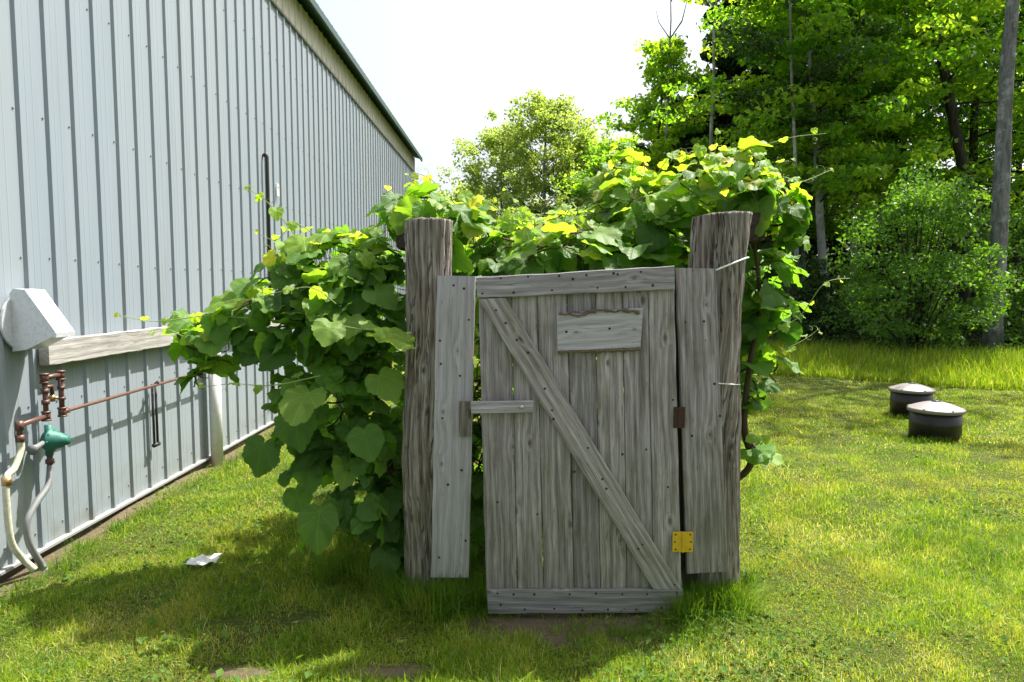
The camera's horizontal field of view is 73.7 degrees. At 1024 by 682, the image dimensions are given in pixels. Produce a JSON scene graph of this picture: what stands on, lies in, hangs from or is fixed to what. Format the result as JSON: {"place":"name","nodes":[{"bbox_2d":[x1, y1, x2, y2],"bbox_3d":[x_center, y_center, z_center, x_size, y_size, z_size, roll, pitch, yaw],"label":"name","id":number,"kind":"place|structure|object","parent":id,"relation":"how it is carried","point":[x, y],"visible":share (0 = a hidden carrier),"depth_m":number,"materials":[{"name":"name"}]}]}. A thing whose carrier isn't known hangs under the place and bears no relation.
{"place":"outdoors","nodes":[
{"label":"outdoors","id":0,"kind":"place"},
{"bbox_2d":[0,0,422,581],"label":"metal barn","id":1,"kind":"structure","parent":0,"point":[138,138],"depth_m":4.91,"materials":[{"name":"grey metal"}]},
{"bbox_2d":[0,289,74,351],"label":"vent hood","id":2,"kind":"object","parent":1,"relation":"attached to","point":[32,319],"visible":1,"depth_m":3.53,"materials":[{"name":"grey metal"}]},
{"bbox_2d":[1,370,186,571],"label":"gas meter piping","id":3,"kind":"object","parent":1,"relation":"attached to","point":[52,440],"visible":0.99,"depth_m":3.64,"materials":[{"name":"brown metal"}]},
{"bbox_2d":[151,380,160,447],"bbox_3d":[-2.554,0.522,4.889,0.064,0.485,0.117,-3,5,-31],"label":"pipe bracket","id":4,"kind":"object","parent":1,"relation":"attached to","point":[156,442],"visible":0.82,"depth_m":4.89,"materials":[{"name":"black metal"}]},
{"bbox_2d":[39,317,282,364],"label":"wall beam","id":5,"kind":"structure","parent":1,"relation":"attached to","point":[73,348],"depth_m":4.24,"materials":[{"name":"grey wood"}]},
{"bbox_2d":[262,152,274,388],"bbox_3d":[-2.587,-0.668,7.254,0.072,2.625,0.038,0,4,0],"label":"wall conduit","id":6,"kind":"object","parent":1,"relation":"attached to","point":[265,155],"depth_m":7.18,"materials":[{"name":"black metal"}]},
{"bbox_2d":[276,183,278,196],"bbox_3d":[-2.588,-1.666,7.543,0.016,0.140,0.085,0,4,0],"label":"wall plate","id":7,"kind":"object","parent":1,"relation":"attached to","point":[277,190],"depth_m":7.52,"materials":[{"name":"grey plastic"}]},
{"bbox_2d":[0,312,1023,681],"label":"ground","id":8,"kind":"structure","parent":0,"point":[526,622],"depth_m":3.33,"materials":[{"name":"green plant"}]},
{"bbox_2d":[183,553,223,565],"bbox_3d":[-1.657,1.172,3.661,0.165,0.026,0.137,0,4,0],"label":"scrap sheet","id":9,"kind":"object","parent":8,"relation":"on","point":[205,559],"visible":1,"depth_m":3.66,"materials":[{"name":"white paper"}]},
{"bbox_2d":[208,352,223,466],"bbox_3d":[-2.530,0.580,5.827,0.112,0.990,0.112,0,4,0],"label":"standing pipe","id":10,"kind":"object","parent":8,"relation":"on","point":[215,416],"visible":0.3,"depth_m":5.80,"materials":[{"name":"white plastic"}]},
{"bbox_2d":[112,184,415,581],"bbox_3d":[-1.169,0.199,3.999,1.529,2.244,1.951,0,4,0],"label":"grape vine","id":11,"kind":"object","parent":8,"relation":"on","point":[338,306],"visible":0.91,"depth_m":3.41,"materials":[{"name":"green plant"}]},
{"bbox_2d":[426,189,450,215],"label":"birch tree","id":12,"kind":"object","parent":8,"relation":"on","point":[441,193],"visible":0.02,"depth_m":34.24,"materials":[{"name":"green plant"}]},
{"bbox_2d":[402,217,475,593],"bbox_3d":[-0.352,0.404,3.297,0.371,1.979,0.266,0,4,0],"label":"fence post","id":13,"kind":"object","parent":8,"relation":"on","point":[437,417],"visible":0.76,"depth_m":3.19,"materials":[{"name":"grey wood"}]},
{"bbox_2d":[436,182,499,304],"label":"birch tree","id":14,"kind":"object","parent":8,"relation":"on","point":[456,191],"depth_m":32.17,"materials":[{"name":"green plant"}]},
{"bbox_2d":[0,398,966,660],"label":"tufted grass","id":15,"kind":"structure","parent":8,"relation":"on","point":[468,594],"depth_m":3.18,"materials":[{"name":"green plant"}]},
{"bbox_2d":[434,119,559,235],"bbox_3d":[-0.662,-5.394,30.782,5.483,9.323,5.623,0,4,0],"label":"birch tree","id":16,"kind":"object","parent":8,"relation":"on","point":[475,170],"visible":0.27,"depth_m":30.00,"materials":[{"name":"green plant"}]},
{"bbox_2d":[366,136,695,566],"bbox_3d":[0.448,0.262,4.465,2.512,2.994,2.249,0,4,0],"label":"grape vine","id":17,"kind":"object","parent":8,"relation":"on","point":[633,222],"visible":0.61,"depth_m":3.56,"materials":[{"name":"green plant"}]},
{"bbox_2d":[463,89,616,295],"bbox_3d":[1.318,-5.438,28.564,6.843,9.748,5.672,1,4,15],"label":"birch tree","id":18,"kind":"object","parent":8,"relation":"on","point":[548,111],"visible":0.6,"depth_m":27.83,"materials":[{"name":"green plant"}]},
{"bbox_2d":[533,124,619,215],"bbox_3d":[3.467,-5.059,29.498,5.778,8.847,4.909,0,4,0],"label":"birch tree","id":19,"kind":"object","parent":8,"relation":"on","point":[593,134],"visible":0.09,"depth_m":28.78,"materials":[{"name":"green plant"}]},
{"bbox_2d":[549,133,651,309],"bbox_3d":[3.753,-3.850,24.872,4.978,7.132,4.791,1,4,14],"label":"maple tree","id":20,"kind":"object","parent":8,"relation":"on","point":[602,150],"visible":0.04,"depth_m":24.01,"materials":[{"name":"green plant"}]},
{"bbox_2d":[594,33,716,267],"bbox_3d":[4.567,-4.667,21.089,3.585,9.331,3.606,2,5,26],"label":"maple tree","id":21,"kind":"object","parent":8,"relation":"on","point":[659,51],"visible":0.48,"depth_m":20.55,"materials":[{"name":"green plant"}]},
{"bbox_2d":[654,0,686,171],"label":"dead tree","id":22,"kind":"object","parent":8,"relation":"on","point":[667,100],"visible":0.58,"depth_m":20.39,"materials":[{"name":"grey wood"}]},
{"bbox_2d":[630,94,719,183],"bbox_3d":[5.947,-4.354,23.538,5.176,8.337,5.049,-2,5,-26],"label":"spruce tree","id":23,"kind":"object","parent":8,"relation":"on","point":[687,145],"visible":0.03,"depth_m":22.40,"materials":[{"name":"green plant"}]},
{"bbox_2d":[708,0,717,152],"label":"dead tree","id":24,"kind":"object","parent":8,"relation":"on","point":[712,94],"visible":0.2,"depth_m":18.50,"materials":[{"name":"grey wood"}]},
{"bbox_2d":[674,211,752,591],"bbox_3d":[0.948,0.392,3.258,0.292,2.010,0.412,3,5,36],"label":"fence post","id":25,"kind":"object","parent":8,"relation":"on","point":[709,288],"visible":0.81,"depth_m":3.16,"materials":[{"name":"grey wood"}]},
{"bbox_2d":[471,266,692,613],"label":"wooden gate","id":26,"kind":"structure","parent":25,"relation":"attached to","point":[620,462],"depth_m":3.11,"materials":[{"name":"grey wood"}]},
{"bbox_2d":[681,0,785,333],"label":"spruce tree","id":27,"kind":"object","parent":8,"relation":"on","point":[733,67],"visible":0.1,"depth_m":21.63,"materials":[{"name":"green plant"}]},
{"bbox_2d":[679,232,793,294],"bbox_3d":[5.731,-1.678,18.467,3.431,3.654,3.488,3,5,38],"label":"leafy shrub","id":28,"kind":"object","parent":8,"relation":"on","point":[765,246],"visible":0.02,"depth_m":18.15,"materials":[{"name":"green plant"}]},
{"bbox_2d":[709,13,861,325],"bbox_3d":[10.040,-7.994,23.437,6.419,15.612,6.540,0,4,0],"label":"tall tree","id":29,"kind":"object","parent":8,"relation":"on","point":[801,252],"depth_m":23.71,"materials":[{"name":"green plant"}]},
{"bbox_2d":[726,0,863,289],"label":"slender tree","id":30,"kind":"object","parent":8,"relation":"on","point":[767,72],"visible":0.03,"depth_m":20.39,"materials":[{"name":"green plant"}]},
{"bbox_2d":[567,0,1023,324],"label":"distant woods","id":31,"kind":"object","parent":8,"relation":"on","point":[813,250],"visible":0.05,"depth_m":26.78,"materials":[{"name":"green plant"}]},
{"bbox_2d":[657,0,937,319],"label":"maple tree","id":32,"kind":"object","parent":8,"relation":"on","point":[832,228],"visible":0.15,"depth_m":19.37,"materials":[{"name":"green plant"}]},
{"bbox_2d":[761,258,847,340],"bbox_3d":[6.856,-0.942,17.118,2.647,2.387,2.683,0,4,0],"label":"leafy shrub","id":33,"kind":"object","parent":8,"relation":"on","point":[812,263],"visible":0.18,"depth_m":16.68,"materials":[{"name":"green plant"}]},
{"bbox_2d":[706,0,910,344],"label":"slender tree","id":34,"kind":"object","parent":8,"relation":"on","point":[820,68],"visible":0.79,"depth_m":15.99,"materials":[{"name":"green plant"}]},
{"bbox_2d":[638,0,986,342],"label":"maple tree","id":35,"kind":"object","parent":8,"relation":"on","point":[866,156],"visible":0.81,"depth_m":16.22,"materials":[{"name":"green plant"}]},
{"bbox_2d":[774,269,894,349],"bbox_3d":[7.830,-0.716,16.373,2.695,2.050,2.639,-2,5,-29],"label":"leafy shrub","id":36,"kind":"object","parent":8,"relation":"on","point":[823,288],"visible":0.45,"depth_m":16.19,"materials":[{"name":"green plant"}]},
{"bbox_2d":[772,1,939,339],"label":"slender tree","id":37,"kind":"object","parent":8,"relation":"on","point":[872,92],"visible":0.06,"depth_m":19.68,"materials":[{"name":"green plant"}]},
{"bbox_2d":[733,0,995,340],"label":"maple tree","id":38,"kind":"object","parent":8,"relation":"on","point":[927,156],"visible":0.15,"depth_m":18.43,"materials":[{"name":"green plant"}]},
{"bbox_2d":[766,301,1023,358],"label":"undergrowth","id":39,"kind":"object","parent":8,"relation":"on","point":[973,342],"visible":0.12,"depth_m":14.88,"materials":[{"name":"green plant"}]},
{"bbox_2d":[888,382,935,417],"bbox_3d":[4.826,0.712,8.252,0.494,0.424,0.494,0,4,0],"label":"septic riser","id":40,"kind":"object","parent":8,"relation":"on","point":[903,396],"visible":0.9,"depth_m":8.11,"materials":[{"name":"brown plastic"}]},
{"bbox_2d":[806,0,1023,332],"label":"tall tree","id":41,"kind":"object","parent":8,"relation":"on","point":[931,127],"visible":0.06,"depth_m":20.06,"materials":[{"name":"green plant"}]},
{"bbox_2d":[844,5,985,330],"bbox_3d":[12.616,-5.875,22.631,3.809,11.508,4.350,-1,4,-15],"label":"slender tree","id":42,"kind":"object","parent":8,"relation":"on","point":[883,274],"visible":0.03,"depth_m":22.70,"materials":[{"name":"green plant"}]},
{"bbox_2d":[818,156,1023,358],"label":"leafy shrub","id":43,"kind":"object","parent":8,"relation":"on","point":[915,325],"visible":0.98,"depth_m":12.73,"materials":[{"name":"green plant"}]},
{"bbox_2d":[826,0,1023,298],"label":"tall tree","id":44,"kind":"object","parent":8,"relation":"on","point":[951,104],"visible":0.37,"depth_m":17.41,"materials":[{"name":"green plant"}]},
{"bbox_2d":[907,400,965,441],"bbox_3d":[4.285,0.812,6.911,0.510,0.424,0.510,0,4,0],"label":"septic riser","id":45,"kind":"object","parent":8,"relation":"on","point":[938,418],"visible":0.98,"depth_m":6.74,"materials":[{"name":"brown plastic"}]},
{"bbox_2d":[864,0,1023,339],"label":"tall tree","id":46,"kind":"object","parent":8,"relation":"on","point":[974,152],"visible":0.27,"depth_m":19.18,"materials":[{"name":"green plant"}]},
{"bbox_2d":[892,0,1023,340],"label":"tall tree","id":47,"kind":"object","parent":8,"relation":"on","point":[1018,139],"visible":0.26,"depth_m":18.82,"materials":[{"name":"green plant"}]},
{"bbox_2d":[933,207,1023,349],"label":"leafy shrub","id":48,"kind":"object","parent":8,"relation":"on","point":[1016,238],"visible":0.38,"depth_m":14.47,"materials":[{"name":"green plant"}]},
{"bbox_2d":[946,0,1023,313],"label":"slender tree","id":49,"kind":"object","parent":8,"relation":"on","point":[1013,142],"visible":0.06,"depth_m":20.70,"materials":[{"name":"green plant"}]},
{"bbox_2d":[981,0,1019,351],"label":"tall tree","id":50,"kind":"object","parent":8,"relation":"on","point":[999,217],"visible":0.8,"depth_m":13.22,"materials":[{"name":"grey plant"}]},
{"bbox_3d":[1.217,0.213,5.482,0.241,1.932,0.237,0,4,0],"label":"rear post","id":51,"kind":"object","parent":8,"relation":"on","visible":0},
{"bbox_2d":[675,212,764,258],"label":"frame beam","id":52,"kind":"structure","parent":51,"relation":"attached to","point":[754,238],"depth_m":3.37,"materials":[{"name":"brown wood"}]},
{"bbox_2d":[648,127,852,480],"bbox_3d":[1.229,-0.184,4.191,0.964,1.900,1.957,0,4,0],"label":"grape vine","id":53,"kind":"object","parent":52,"relation":"on","point":[728,181],"visible":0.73,"depth_m":3.50,"materials":[{"name":"green plant"}]},
{"bbox_3d":[-0.533,0.214,5.480,0.236,1.932,0.228,0,4,0],"label":"rear post","id":54,"kind":"object","parent":8,"relation":"on","visible":0},
{"bbox_2d":[396,233,404,250],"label":"frame beam","id":55,"kind":"structure","parent":54,"relation":"attached to","point":[400,242],"depth_m":3.39,"materials":[{"name":"brown wood"}]},
{"bbox_2d":[315,0,1023,291],"label":"sky","id":56,"kind":"structure","parent":0,"point":[439,66],"materials":[{"name":"white"}]},
{"bbox_2d":[596,337,1023,390],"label":"meadow grass","id":57,"kind":"structure","parent":0,"point":[940,367],"depth_m":11.72,"materials":[{"name":"green plant"}]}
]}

